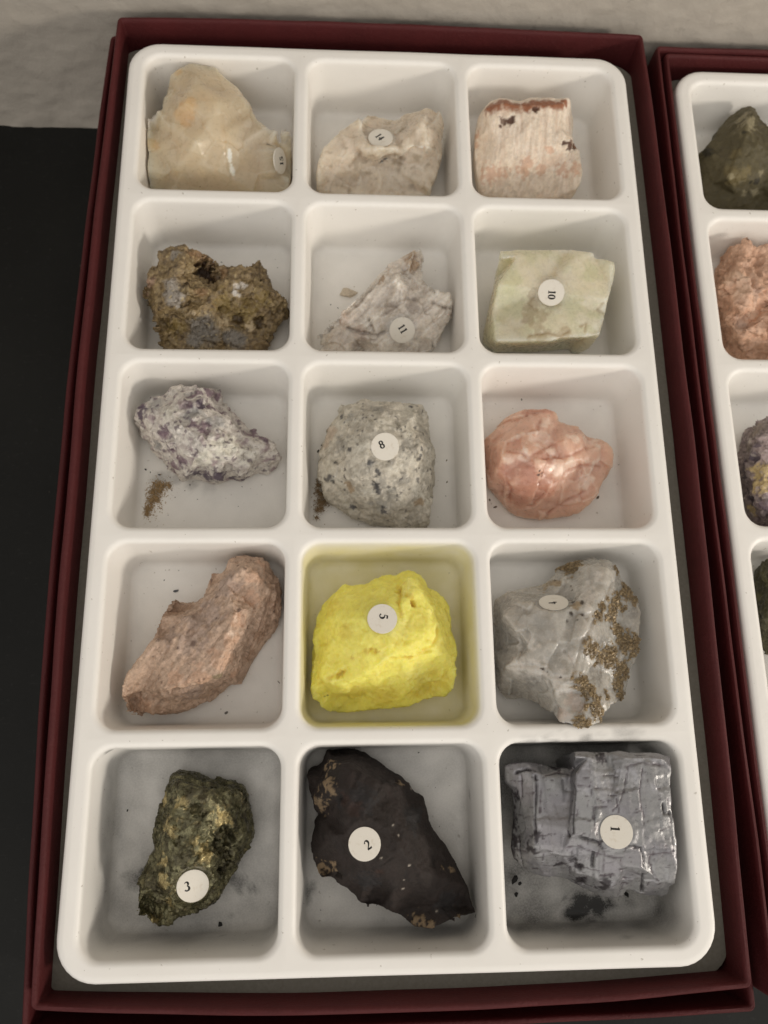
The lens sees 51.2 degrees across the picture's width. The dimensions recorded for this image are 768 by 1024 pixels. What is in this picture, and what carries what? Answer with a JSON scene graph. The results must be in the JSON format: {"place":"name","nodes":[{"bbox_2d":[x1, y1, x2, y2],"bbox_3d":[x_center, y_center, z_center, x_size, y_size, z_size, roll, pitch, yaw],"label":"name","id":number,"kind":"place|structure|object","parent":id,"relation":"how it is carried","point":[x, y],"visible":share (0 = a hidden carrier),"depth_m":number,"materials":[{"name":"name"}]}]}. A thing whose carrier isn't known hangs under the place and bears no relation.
{"place":"outdoors","nodes":[
{"label":"outdoors","id":0,"kind":"place"},
{"bbox_2d":[0,125,767,1023],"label":"tabletop","id":1,"kind":"object","parent":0,"point":[44,183],"depth_m":0.23,"materials":[{"name":"black"}]},
{"bbox_2d":[22,36,754,1023],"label":"box lid","id":2,"kind":"object","parent":1,"relation":"on","point":[712,1002],"visible":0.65,"depth_m":0.17,"materials":[{"name":"red cardboard"}]},
{"bbox_2d":[31,17,750,1015],"bbox_3d":[0.000,-0.011,0.206,0.144,0.045,0.235,0,75,-3],"label":"cardboard box","id":3,"kind":"object","parent":2,"relation":"on","point":[723,963],"visible":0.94,"depth_m":0.18,"materials":[{"name":"red cardboard"}]},
{"bbox_2d":[57,44,714,983],"bbox_3d":[0.000,-0.014,0.193,0.132,0.018,0.221,0,75,-3],"label":"specimen tray","id":4,"kind":"object","parent":3,"relation":"in","point":[281,908],"visible":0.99,"depth_m":0.19,"materials":[{"name":"white plastic"}]},
{"bbox_2d":[142,474,173,524],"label":"loose mineral fragments","id":5,"kind":"object","parent":4,"relation":"in","point":[154,498],"visible":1,"depth_m":0.20,"materials":[{"name":"beige stone"}]},
{"bbox_2d":[136,769,254,926],"bbox_3d":[-0.040,0.072,0.169,0.021,0.018,0.031,14,75,0],"label":"mineral specimen","id":6,"kind":"object","parent":4,"relation":"in","point":[203,833],"visible":1,"depth_m":0.17,"materials":[{"name":"stone"}]},
{"bbox_2d":[122,555,281,715],"bbox_3d":[-0.040,0.029,0.180,0.022,0.017,0.044,31,76,5],"label":"mineral specimen","id":7,"kind":"object","parent":4,"relation":"in","point":[208,646],"visible":1,"depth_m":0.18,"materials":[{"name":"stone"}]},
{"bbox_2d":[134,384,281,484],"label":"mineral specimen","id":8,"kind":"object","parent":4,"relation":"in","point":[197,433],"visible":1,"depth_m":0.19,"materials":[{"name":"grey stone"}]},
{"bbox_2d":[143,244,289,349],"bbox_3d":[-0.042,-0.053,0.202,0.037,0.017,0.026,0,75,-3],"label":"mineral specimen","id":9,"kind":"object","parent":4,"relation":"in","point":[198,300],"visible":1,"depth_m":0.20,"materials":[{"name":"brown stone"}]},
{"bbox_2d":[145,63,291,191],"bbox_3d":[-0.043,-0.100,0.212,0.037,0.020,0.033,0,75,-3],"label":"mineral specimen","id":10,"kind":"object","parent":4,"relation":"in","point":[208,130],"visible":0.96,"depth_m":0.21,"materials":[{"name":"stone"}]},
{"bbox_2d":[312,478,329,524],"bbox_3d":[-0.016,-0.003,0.198,0.007,0.001,0.011,20,75,2],"label":"sand heap","id":11,"kind":"object","parent":4,"relation":"in","point":[321,502],"visible":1,"depth_m":0.20,"materials":[{"name":"brown sand"}]},
{"bbox_2d":[340,288,357,297],"bbox_3d":[-0.009,-0.058,0.213,0.005,0.001,0.002,14,75,1],"label":"crystal flake","id":12,"kind":"object","parent":4,"relation":"on","point":[347,292],"visible":1,"depth_m":0.21,"materials":[{"name":"beige stone"}]},
{"bbox_2d":[317,398,435,527],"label":"mineral specimen","id":13,"kind":"object","parent":4,"relation":"in","point":[376,462],"visible":1,"depth_m":0.19,"materials":[{"name":"stone"}]},
{"bbox_2d":[126,186,628,926],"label":"mineral crumbs","id":14,"kind":"object","parent":4,"relation":"on","point":[514,880],"visible":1,"depth_m":0.18,"materials":[{"name":"black stone"}]},
{"bbox_2d":[316,108,443,195],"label":"mineral specimen","id":15,"kind":"object","parent":4,"relation":"in","point":[375,155],"visible":0.98,"depth_m":0.21,"materials":[{"name":"stone"}]},
{"bbox_2d":[310,570,456,712],"bbox_3d":[0.000,0.029,0.182,0.033,0.018,0.032,0,75,-3],"label":"mineral specimen","id":16,"kind":"object","parent":4,"relation":"in","point":[385,642],"visible":1,"depth_m":0.18,"materials":[{"name":"stone"}]},
{"bbox_2d":[317,249,452,351],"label":"mineral specimen","id":17,"kind":"object","parent":4,"relation":"in","point":[399,305],"visible":1,"depth_m":0.20,"materials":[{"name":"stone"}]},
{"bbox_2d":[307,748,475,928],"bbox_3d":[0.001,0.070,0.170,0.046,0.020,0.026,32,76,5],"label":"mineral specimen","id":18,"kind":"object","parent":4,"relation":"in","point":[376,840],"visible":1,"depth_m":0.17,"materials":[{"name":"stone"}]},
{"bbox_2d":[472,97,582,198],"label":"mineral specimen","id":19,"kind":"object","parent":4,"relation":"in","point":[526,148],"visible":0.99,"depth_m":0.21,"materials":[{"name":"beige stone"}]},
{"bbox_2d":[483,250,614,353],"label":"mineral specimen","id":20,"kind":"object","parent":4,"relation":"in","point":[545,300],"visible":1,"depth_m":0.20,"materials":[{"name":"stone"}]},
{"bbox_2d":[484,409,613,519],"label":"mineral specimen","id":21,"kind":"object","parent":4,"relation":"in","point":[541,464],"visible":1,"depth_m":0.19,"materials":[{"name":"pink stone"}]},
{"bbox_2d":[493,558,640,728],"bbox_3d":[0.043,0.029,0.183,0.034,0.020,0.039,0,75,-3],"label":"mineral specimen","id":22,"kind":"object","parent":4,"relation":"in","point":[566,644],"visible":1,"depth_m":0.18,"materials":[{"name":"stone"}]},
{"bbox_2d":[504,751,676,897],"bbox_3d":[0.043,0.067,0.173,0.034,0.021,0.030,0,75,-3],"label":"mineral specimen","id":23,"kind":"object","parent":4,"relation":"in","point":[600,823],"visible":1,"depth_m":0.17,"materials":[{"name":"stone"}]},
{"bbox_2d":[647,46,767,995],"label":"box lid","id":24,"kind":"object","parent":1,"relation":"on","point":[755,911],"visible":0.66,"depth_m":0.19,"materials":[{"name":"red cardboard"}]},
{"bbox_2d":[661,54,767,915],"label":"cardboard box","id":25,"kind":"object","parent":1,"relation":"on","point":[676,68],"visible":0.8,"depth_m":0.20,"materials":[{"name":"red cardboard"}]},
{"bbox_2d":[673,72,767,836],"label":"specimen tray","id":26,"kind":"object","parent":25,"relation":"in","point":[707,105],"visible":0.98,"depth_m":0.21,"materials":[{"name":"white plastic"}]},
{"bbox_2d":[698,106,767,209],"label":"mineral specimen","id":27,"kind":"object","parent":26,"relation":"in","point":[733,158],"visible":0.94,"depth_m":0.22,"materials":[{"name":"stone"}]},
{"bbox_2d":[714,237,767,359],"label":"mineral specimen","id":28,"kind":"object","parent":26,"relation":"in","point":[741,278],"visible":0.96,"depth_m":0.21,"materials":[{"name":"pink stone"}]},
{"bbox_2d":[737,416,767,525],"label":"mineral specimen","id":29,"kind":"object","parent":26,"relation":"in","point":[752,455],"visible":1,"depth_m":0.20,"materials":[{"name":"stone"}]},
{"bbox_2d":[754,559,767,654],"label":"mineral specimen","id":30,"kind":"object","parent":26,"relation":"in","point":[761,581],"visible":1,"depth_m":0.20,"materials":[{"name":"green stone"}]},
{"bbox_2d":[0,0,767,127],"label":"wall","id":31,"kind":"structure","parent":0,"point":[53,57],"depth_m":0.22,"materials":[{"name":"white paint"}]}
]}

